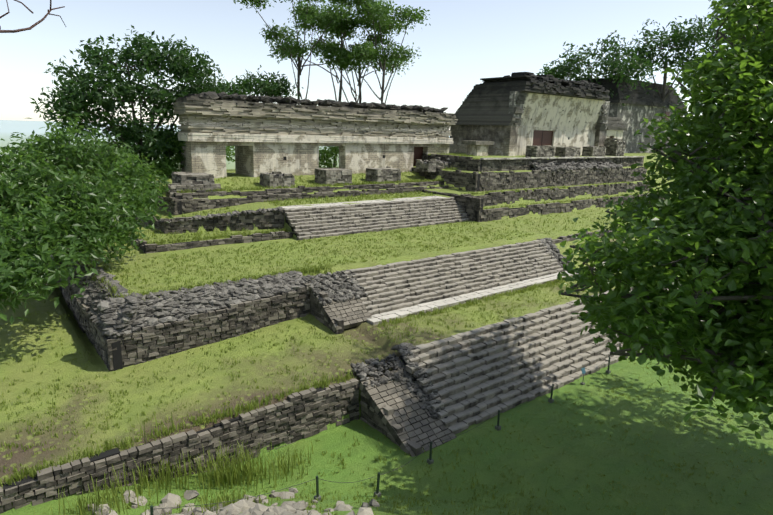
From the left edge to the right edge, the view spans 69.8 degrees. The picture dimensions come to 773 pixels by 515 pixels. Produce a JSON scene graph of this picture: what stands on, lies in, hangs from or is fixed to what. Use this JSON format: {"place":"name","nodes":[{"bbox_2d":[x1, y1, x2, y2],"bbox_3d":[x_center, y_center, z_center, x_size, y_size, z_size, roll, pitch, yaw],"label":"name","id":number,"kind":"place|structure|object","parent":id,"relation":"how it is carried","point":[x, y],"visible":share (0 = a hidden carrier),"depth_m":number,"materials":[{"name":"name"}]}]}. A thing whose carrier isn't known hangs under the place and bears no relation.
{"place":"outdoors","nodes":[
{"label":"outdoors","id":0,"kind":"place"},
{"bbox_2d":[0,0,65,32],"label":"bare branch","id":1,"kind":"object","parent":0,"point":[25,29],"visible":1,"depth_m":5.00,"materials":[{"name":"brown plant"}]},
{"bbox_2d":[0,0,771,134],"label":"sky","id":2,"kind":"structure","parent":0,"point":[464,42],"materials":[{"name":"white"}]},
{"bbox_2d":[0,120,772,514],"bbox_3d":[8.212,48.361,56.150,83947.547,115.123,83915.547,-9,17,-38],"label":"terrain","id":3,"kind":"structure","parent":0,"point":[614,466],"depth_m":22.51,"materials":[{"name":"green plant"}]},
{"bbox_2d":[0,122,161,266],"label":"thicket vines","id":4,"kind":"object","parent":3,"relation":"on","point":[42,205],"visible":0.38,"depth_m":28.22,"materials":[{"name":"green plant"}]},
{"bbox_2d":[0,110,173,323],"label":"thicket shrub","id":5,"kind":"object","parent":3,"relation":"on","point":[97,227],"visible":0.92,"depth_m":27.04,"materials":[{"name":"green plant"}]},
{"bbox_2d":[29,25,238,194],"bbox_3d":[-19.893,-7.853,46.546,16.204,21.449,9.578,-9,17,-38],"label":"tree","id":6,"kind":"object","parent":3,"relation":"on","point":[178,65],"visible":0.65,"depth_m":43.53,"materials":[{"name":"green plant"}]},
{"bbox_2d":[141,136,185,177],"bbox_3d":[-17.760,-5.560,46.320,5.060,9.095,4.312,-9,17,-38],"label":"bush","id":7,"kind":"object","parent":3,"relation":"on","point":[167,168],"visible":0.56,"depth_m":45.25,"materials":[{"name":"green plant"}]},
{"bbox_2d":[34,408,312,514],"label":"grass tussocks","id":8,"kind":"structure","parent":3,"relation":"on","point":[233,475],"depth_m":18.31,"materials":[{"name":"green plant"}]},
{"bbox_2d":[0,378,359,513],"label":"retaining wall","id":9,"kind":"structure","parent":3,"relation":"on","point":[314,410],"depth_m":19.18,"materials":[{"name":"stone"}]},
{"bbox_2d":[118,204,293,253],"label":"retaining walls","id":10,"kind":"structure","parent":3,"relation":"on","point":[268,218],"depth_m":37.33,"materials":[{"name":"stone"}]},
{"bbox_2d":[96,122,338,167],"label":"shrubs","id":11,"kind":"object","parent":3,"relation":"on","point":[331,151],"visible":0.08,"depth_m":59.78,"materials":[{"name":"green plant"}]},
{"bbox_2d":[85,488,379,514],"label":"fallen stones","id":12,"kind":"object","parent":3,"relation":"on","point":[249,506],"visible":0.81,"depth_m":16.32,"materials":[{"name":"grey stone"}]},
{"bbox_2d":[213,65,303,101],"bbox_3d":[-13.882,-13.367,58.225,10.779,13.225,7.257,-9,17,-38],"label":"tree","id":13,"kind":"object","parent":3,"relation":"on","point":[271,88],"visible":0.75,"depth_m":56.91,"materials":[{"name":"green plant"}]},
{"bbox_2d":[233,0,361,126],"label":"slender tree","id":14,"kind":"object","parent":3,"relation":"on","point":[280,35],"visible":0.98,"depth_m":59.65,"materials":[{"name":"green plant"}]},
{"bbox_2d":[149,181,448,214],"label":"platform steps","id":15,"kind":"structure","parent":3,"relation":"on","point":[180,203],"depth_m":43.07,"materials":[{"name":"stone"}]},
{"bbox_2d":[166,157,450,196],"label":"stone blocks","id":16,"kind":"structure","parent":3,"relation":"on","point":[194,181],"depth_m":47.88,"materials":[{"name":"stone"}]},
{"bbox_2d":[172,91,457,177],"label":"stone temple building","id":17,"kind":"structure","parent":3,"relation":"on","point":[261,146],"depth_m":49.57,"materials":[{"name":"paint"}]},
{"bbox_2d":[50,229,617,370],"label":"retaining wall","id":18,"kind":"structure","parent":3,"relation":"on","point":[133,328],"depth_m":25.13,"materials":[{"name":"stone"}]},
{"bbox_2d":[268,0,412,166],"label":"slender tree","id":19,"kind":"object","parent":3,"relation":"on","point":[384,27],"visible":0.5,"depth_m":62.64,"materials":[{"name":"green plant"}]},
{"bbox_2d":[289,1,412,129],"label":"slender tree","id":20,"kind":"object","parent":3,"relation":"on","point":[337,30],"visible":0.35,"depth_m":65.06,"materials":[{"name":"green plant"}]},
{"bbox_2d":[282,196,469,239],"bbox_3d":[0.050,-3.364,44.271,18.117,2.224,3.565,-9,17,-38],"label":"stairway","id":21,"kind":"object","parent":3,"relation":"on","point":[318,220],"visible":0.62,"depth_m":42.42,"materials":[{"name":"stone"}]},
{"bbox_2d":[334,0,429,103],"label":"slender tree","id":22,"kind":"object","parent":3,"relation":"on","point":[373,14],"visible":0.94,"depth_m":59.34,"materials":[{"name":"green plant"}]},
{"bbox_2d":[150,357,616,514],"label":"rope barrier posts","id":23,"kind":"object","parent":3,"relation":"on","point":[430,460],"visible":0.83,"depth_m":19.91,"materials":[{"name":"metal"},{"name":"rope"}]},
{"bbox_2d":[0,153,772,514],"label":"grass tufts","id":24,"kind":"object","parent":3,"relation":"on","point":[310,269],"depth_m":26.01,"materials":[{"name":"green plant"}]},
{"bbox_2d":[302,237,569,333],"bbox_3d":[4.768,1.085,34.012,21.157,2.369,3.105,-9,17,-38],"label":"stairway","id":25,"kind":"object","parent":3,"relation":"on","point":[342,301],"visible":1,"depth_m":31.70,"materials":[{"name":"stone"}]},
{"bbox_2d":[461,140,494,155],"bbox_3d":[9.851,-10.579,60.321,3.000,4.150,2.100,-9,17,-38],"label":"altar","id":26,"kind":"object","parent":3,"relation":"on","point":[477,148],"visible":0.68,"depth_m":59.38,"materials":[{"name":"stone"}]},
{"bbox_2d":[367,262,604,325],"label":"landing pavement","id":27,"kind":"structure","parent":3,"relation":"on","point":[425,307],"depth_m":31.46,"materials":[{"name":"stone"}]},
{"bbox_2d":[350,287,701,456],"bbox_3d":[10.761,4.329,31.013,28.435,2.952,4.322,-9,17,-38],"label":"stairway","id":28,"kind":"object","parent":3,"relation":"on","point":[418,399],"visible":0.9,"depth_m":25.27,"materials":[{"name":"stone"}]},
{"bbox_2d":[449,72,609,155],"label":"temple building","id":29,"kind":"structure","parent":3,"relation":"on","point":[515,113],"depth_m":63.99,"materials":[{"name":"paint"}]},
{"bbox_2d":[411,153,664,221],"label":"retaining walls","id":30,"kind":"structure","parent":3,"relation":"on","point":[556,171],"depth_m":56.74,"materials":[{"name":"stone"}]},
{"bbox_2d":[525,138,625,156],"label":"low stone blocks","id":31,"kind":"structure","parent":3,"relation":"on","point":[611,147],"depth_m":65.87,"materials":[{"name":"stone"}]},
{"bbox_2d":[536,30,658,105],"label":"tree","id":32,"kind":"object","parent":3,"relation":"on","point":[613,68],"visible":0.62,"depth_m":82.62,"materials":[{"name":"green plant"}]},
{"bbox_2d":[606,117,627,140],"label":"temple annex","id":33,"kind":"object","parent":3,"relation":"on","point":[616,126],"visible":0.27,"depth_m":76.35,"materials":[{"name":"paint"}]},
{"bbox_2d":[586,77,686,152],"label":"temple","id":34,"kind":"structure","parent":3,"relation":"on","point":[639,103],"depth_m":86.38,"materials":[{"name":"grey stone"}]},
{"bbox_2d":[557,0,772,438],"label":"broadleaf tree","id":35,"kind":"object","parent":3,"relation":"on","point":[723,348],"visible":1,"depth_m":16.56,"materials":[{"name":"green plant"}]},
{"bbox_2d":[618,12,726,132],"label":"tree","id":36,"kind":"object","parent":3,"relation":"on","point":[678,39],"visible":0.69,"depth_m":86.98,"materials":[{"name":"green plant"}]},
{"bbox_2d":[665,111,669,120],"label":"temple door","id":37,"kind":"structure","parent":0,"point":[667,114],"depth_m":91.71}
]}

